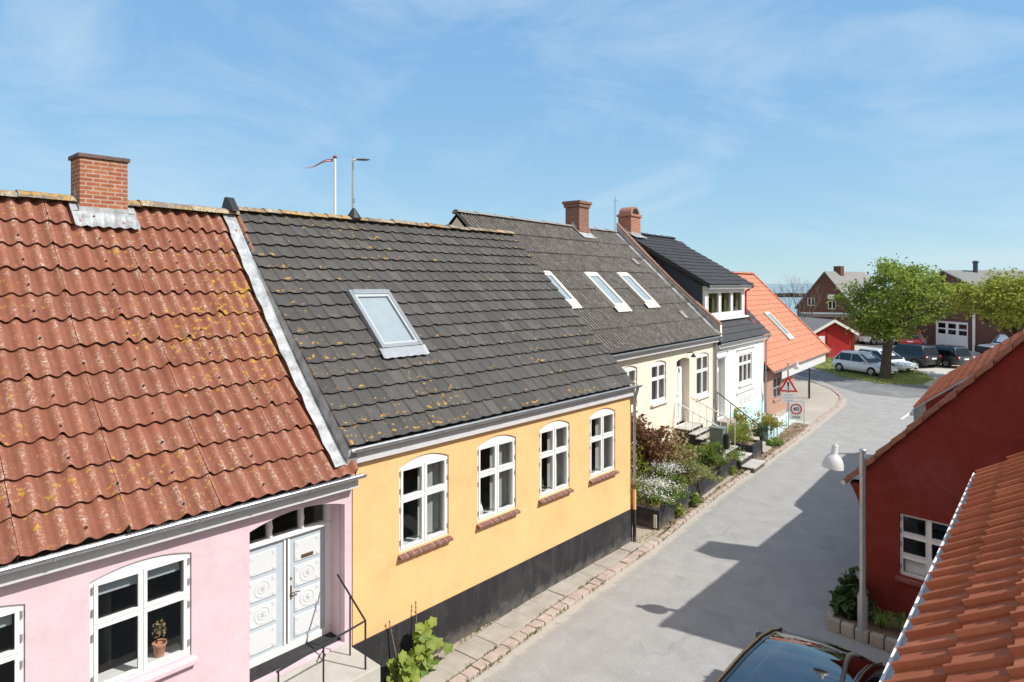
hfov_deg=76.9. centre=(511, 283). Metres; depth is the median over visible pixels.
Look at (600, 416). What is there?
window
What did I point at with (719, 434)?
utility cabinet
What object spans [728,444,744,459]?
heather bush
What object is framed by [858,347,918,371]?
parked car
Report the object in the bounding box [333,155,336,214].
flagpole
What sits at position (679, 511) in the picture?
kerb plant
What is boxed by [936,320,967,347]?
garage door
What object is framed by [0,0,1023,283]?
sky
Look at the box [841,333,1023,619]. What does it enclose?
red house
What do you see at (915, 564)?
window
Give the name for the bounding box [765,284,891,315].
sea
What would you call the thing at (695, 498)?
kerb plant
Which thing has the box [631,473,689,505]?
white flowers
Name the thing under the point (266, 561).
door
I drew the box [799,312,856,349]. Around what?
flat roof carport
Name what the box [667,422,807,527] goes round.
sidewalk
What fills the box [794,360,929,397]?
side road
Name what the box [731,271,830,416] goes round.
brick house
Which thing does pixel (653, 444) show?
red leaved shrub
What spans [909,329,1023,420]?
orange roofed house
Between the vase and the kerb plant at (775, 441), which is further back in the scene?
the kerb plant at (775, 441)
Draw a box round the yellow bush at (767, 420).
[718,405,786,430]
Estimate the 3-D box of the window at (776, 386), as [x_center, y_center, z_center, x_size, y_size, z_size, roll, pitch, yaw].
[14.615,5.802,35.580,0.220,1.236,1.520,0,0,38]
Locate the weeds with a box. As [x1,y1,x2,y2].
[445,430,809,681]
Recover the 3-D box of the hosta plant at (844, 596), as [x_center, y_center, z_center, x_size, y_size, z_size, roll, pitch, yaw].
[7.196,6.599,13.678,0.933,1.053,0.999,0,0,6]
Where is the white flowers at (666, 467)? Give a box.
[631,458,692,487]
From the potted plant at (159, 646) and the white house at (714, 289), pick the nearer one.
the potted plant at (159, 646)
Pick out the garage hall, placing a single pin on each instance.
(970, 333)
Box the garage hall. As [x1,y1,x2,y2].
[894,260,1023,351]
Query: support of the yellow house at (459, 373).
on the ground
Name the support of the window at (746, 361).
in the white house at (714, 289)
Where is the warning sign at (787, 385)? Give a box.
[779,377,797,402]
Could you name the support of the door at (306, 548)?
in the pink house at (199, 503)
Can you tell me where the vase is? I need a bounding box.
[480,502,482,514]
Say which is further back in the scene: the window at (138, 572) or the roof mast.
the roof mast
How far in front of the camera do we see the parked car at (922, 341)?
70.14 m
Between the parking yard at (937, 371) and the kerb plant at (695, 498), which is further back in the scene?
the parking yard at (937, 371)
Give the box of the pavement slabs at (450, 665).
[410,475,733,681]
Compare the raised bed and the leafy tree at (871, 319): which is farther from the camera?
the leafy tree at (871, 319)
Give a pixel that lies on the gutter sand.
(563, 617)
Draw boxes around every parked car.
[715,627,885,681]
[832,350,897,376]
[858,332,899,344]
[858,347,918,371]
[892,343,941,366]
[899,330,928,344]
[933,344,973,367]
[975,334,1007,353]
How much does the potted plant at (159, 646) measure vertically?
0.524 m
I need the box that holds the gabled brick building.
[794,266,888,343]
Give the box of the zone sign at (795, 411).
[788,401,803,428]
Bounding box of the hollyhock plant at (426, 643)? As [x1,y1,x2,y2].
[386,601,452,681]
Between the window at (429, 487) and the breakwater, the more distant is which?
the breakwater
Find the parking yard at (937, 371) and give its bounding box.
[855,343,979,386]
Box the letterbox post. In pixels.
[772,414,778,437]
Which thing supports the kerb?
on the ground
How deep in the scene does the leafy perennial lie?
22.93 m
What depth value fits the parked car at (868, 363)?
50.81 m
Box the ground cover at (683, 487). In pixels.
[631,453,736,507]
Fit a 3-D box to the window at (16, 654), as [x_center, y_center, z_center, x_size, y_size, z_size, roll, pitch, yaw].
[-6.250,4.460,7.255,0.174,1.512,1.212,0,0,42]
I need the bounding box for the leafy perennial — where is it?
[681,441,748,464]
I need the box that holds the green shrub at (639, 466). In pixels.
[631,445,653,493]
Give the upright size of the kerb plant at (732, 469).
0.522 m
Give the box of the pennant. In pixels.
[306,159,332,167]
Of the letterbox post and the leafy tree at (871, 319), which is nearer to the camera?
the letterbox post
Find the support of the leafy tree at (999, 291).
on the parking yard at (937, 371)
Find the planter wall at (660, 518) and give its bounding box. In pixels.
[631,458,735,530]
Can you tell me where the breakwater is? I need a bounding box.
[774,293,894,296]
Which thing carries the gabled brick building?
on the ground
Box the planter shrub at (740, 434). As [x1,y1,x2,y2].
[726,419,754,442]
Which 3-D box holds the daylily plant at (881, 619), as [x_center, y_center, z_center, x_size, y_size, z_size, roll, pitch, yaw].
[7.927,6.833,12.750,2.018,0.375,1.017,0,0,42]
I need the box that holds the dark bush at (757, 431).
[748,422,771,439]
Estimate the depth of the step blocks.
24.96 m
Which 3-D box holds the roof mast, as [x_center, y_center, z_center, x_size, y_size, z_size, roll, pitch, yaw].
[-3.848,-2.390,16.092,0.610,1.580,0.380,0,0,0]
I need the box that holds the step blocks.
[736,451,764,472]
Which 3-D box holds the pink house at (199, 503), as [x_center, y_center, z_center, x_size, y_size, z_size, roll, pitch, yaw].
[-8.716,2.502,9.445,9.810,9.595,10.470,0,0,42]
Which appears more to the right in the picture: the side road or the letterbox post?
the side road
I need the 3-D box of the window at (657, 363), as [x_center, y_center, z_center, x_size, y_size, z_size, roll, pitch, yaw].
[5.399,3.647,23.732,0.220,1.606,1.380,0,0,38]
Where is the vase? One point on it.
(481, 510)
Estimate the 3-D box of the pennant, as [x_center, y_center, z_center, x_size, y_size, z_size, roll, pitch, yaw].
[-9.009,-5.572,29.932,1.418,0.456,0.161,0,0,2]
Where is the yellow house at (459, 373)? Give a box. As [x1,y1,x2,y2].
[186,206,641,681]
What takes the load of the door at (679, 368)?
in the cream house at (654, 326)
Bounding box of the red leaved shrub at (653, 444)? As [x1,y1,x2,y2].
[631,413,676,485]
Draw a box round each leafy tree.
[825,253,961,378]
[939,263,1023,337]
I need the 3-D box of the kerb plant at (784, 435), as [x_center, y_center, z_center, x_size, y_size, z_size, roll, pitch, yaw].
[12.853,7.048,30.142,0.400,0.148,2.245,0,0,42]
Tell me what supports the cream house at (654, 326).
on the ground
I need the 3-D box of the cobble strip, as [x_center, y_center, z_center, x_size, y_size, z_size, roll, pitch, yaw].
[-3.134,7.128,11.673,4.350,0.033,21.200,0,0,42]
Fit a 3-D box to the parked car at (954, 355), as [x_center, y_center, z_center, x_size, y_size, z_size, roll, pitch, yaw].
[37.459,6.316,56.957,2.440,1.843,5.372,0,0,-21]
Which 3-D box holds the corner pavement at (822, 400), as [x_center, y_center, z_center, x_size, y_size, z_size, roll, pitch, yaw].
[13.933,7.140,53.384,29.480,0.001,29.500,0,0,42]
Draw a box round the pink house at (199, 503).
[0,152,379,681]
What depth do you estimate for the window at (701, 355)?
27.14 m
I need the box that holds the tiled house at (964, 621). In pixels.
[879,451,1023,681]
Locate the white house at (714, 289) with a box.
[617,207,771,453]
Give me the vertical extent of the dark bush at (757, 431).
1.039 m
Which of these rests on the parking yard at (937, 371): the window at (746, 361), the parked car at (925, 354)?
the parked car at (925, 354)
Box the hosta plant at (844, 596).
[828,566,876,620]
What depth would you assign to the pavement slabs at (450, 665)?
13.57 m
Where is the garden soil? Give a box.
[631,461,717,508]
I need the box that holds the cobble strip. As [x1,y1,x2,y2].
[392,524,668,681]
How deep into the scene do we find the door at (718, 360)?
29.07 m
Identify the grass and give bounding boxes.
[667,455,725,481]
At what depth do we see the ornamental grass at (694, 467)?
21.40 m
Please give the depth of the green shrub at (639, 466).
19.77 m
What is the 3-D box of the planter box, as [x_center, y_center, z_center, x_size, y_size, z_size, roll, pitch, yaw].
[9.254,6.895,26.986,1.970,0.710,1.150,0,0,38]
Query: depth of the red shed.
61.90 m
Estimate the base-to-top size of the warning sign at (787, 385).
1.337 m
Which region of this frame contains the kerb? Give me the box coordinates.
[449,376,843,681]
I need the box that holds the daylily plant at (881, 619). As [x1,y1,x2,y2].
[868,606,906,630]
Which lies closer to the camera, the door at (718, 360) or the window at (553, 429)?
the window at (553, 429)
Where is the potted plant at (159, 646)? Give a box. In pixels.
[152,618,166,657]
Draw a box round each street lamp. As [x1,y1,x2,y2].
[786,361,800,412]
[821,443,867,642]
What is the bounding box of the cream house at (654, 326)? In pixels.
[448,200,737,471]
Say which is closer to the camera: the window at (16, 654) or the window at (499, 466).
the window at (16, 654)
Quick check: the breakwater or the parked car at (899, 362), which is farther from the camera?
the breakwater
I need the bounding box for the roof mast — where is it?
[348,156,369,219]
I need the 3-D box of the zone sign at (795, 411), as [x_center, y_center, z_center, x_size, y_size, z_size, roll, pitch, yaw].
[13.938,6.457,31.619,0.744,1.365,0.065,0,0,16]
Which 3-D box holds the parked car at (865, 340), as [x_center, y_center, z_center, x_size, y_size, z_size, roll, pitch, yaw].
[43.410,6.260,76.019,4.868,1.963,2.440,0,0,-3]
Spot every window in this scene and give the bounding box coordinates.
[0,604,23,681]
[90,552,198,681]
[398,453,453,560]
[476,435,520,528]
[538,420,573,503]
[589,408,618,483]
[624,366,640,412]
[651,360,668,406]
[696,352,711,399]
[739,352,754,387]
[773,376,780,401]
[895,513,948,587]
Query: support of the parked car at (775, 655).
on the street
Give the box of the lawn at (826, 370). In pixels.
[813,359,932,383]
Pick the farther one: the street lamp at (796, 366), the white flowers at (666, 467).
the street lamp at (796, 366)
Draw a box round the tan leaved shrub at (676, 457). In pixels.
[649,422,701,475]
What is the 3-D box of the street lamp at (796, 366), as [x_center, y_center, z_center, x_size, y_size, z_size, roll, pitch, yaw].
[14.398,5.580,32.967,0.711,3.241,0.341,0,0,7]
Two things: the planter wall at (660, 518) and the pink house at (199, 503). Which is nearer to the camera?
the pink house at (199, 503)
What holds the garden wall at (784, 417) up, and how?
on the ground
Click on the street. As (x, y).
(709, 595)
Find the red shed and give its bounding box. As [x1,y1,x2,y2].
[797,316,858,357]
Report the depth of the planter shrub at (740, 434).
26.73 m
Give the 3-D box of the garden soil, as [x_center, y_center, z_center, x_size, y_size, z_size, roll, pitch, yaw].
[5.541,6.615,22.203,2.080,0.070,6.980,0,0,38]
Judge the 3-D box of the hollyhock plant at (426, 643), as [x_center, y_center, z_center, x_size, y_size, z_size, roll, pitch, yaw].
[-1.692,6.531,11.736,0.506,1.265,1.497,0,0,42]
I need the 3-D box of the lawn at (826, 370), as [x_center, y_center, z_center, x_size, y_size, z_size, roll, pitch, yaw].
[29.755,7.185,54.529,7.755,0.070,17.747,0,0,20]
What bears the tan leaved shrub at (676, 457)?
on the garden soil
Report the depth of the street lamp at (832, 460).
12.94 m
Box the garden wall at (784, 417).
[762,412,795,443]
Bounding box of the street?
[484,374,922,681]
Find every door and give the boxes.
[250,539,282,659]
[286,526,323,642]
[677,359,681,422]
[718,360,718,415]
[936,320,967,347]
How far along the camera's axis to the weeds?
13.96 m
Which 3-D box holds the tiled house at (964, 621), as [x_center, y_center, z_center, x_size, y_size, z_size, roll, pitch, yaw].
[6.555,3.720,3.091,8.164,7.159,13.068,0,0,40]
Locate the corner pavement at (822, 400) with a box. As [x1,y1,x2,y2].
[773,377,838,423]
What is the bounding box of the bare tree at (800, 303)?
[770,274,838,317]
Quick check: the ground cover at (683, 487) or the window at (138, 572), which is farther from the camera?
the ground cover at (683, 487)
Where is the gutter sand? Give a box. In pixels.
[471,398,847,681]
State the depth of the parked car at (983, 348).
64.02 m
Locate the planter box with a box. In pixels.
[730,438,760,458]
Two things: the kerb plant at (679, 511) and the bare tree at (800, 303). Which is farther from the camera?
the bare tree at (800, 303)
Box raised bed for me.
[826,607,901,652]
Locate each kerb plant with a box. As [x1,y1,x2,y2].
[675,502,686,515]
[688,492,702,505]
[729,465,738,475]
[765,437,784,446]
[780,430,794,437]
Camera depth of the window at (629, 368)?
22.19 m
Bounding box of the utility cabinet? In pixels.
[708,425,729,460]

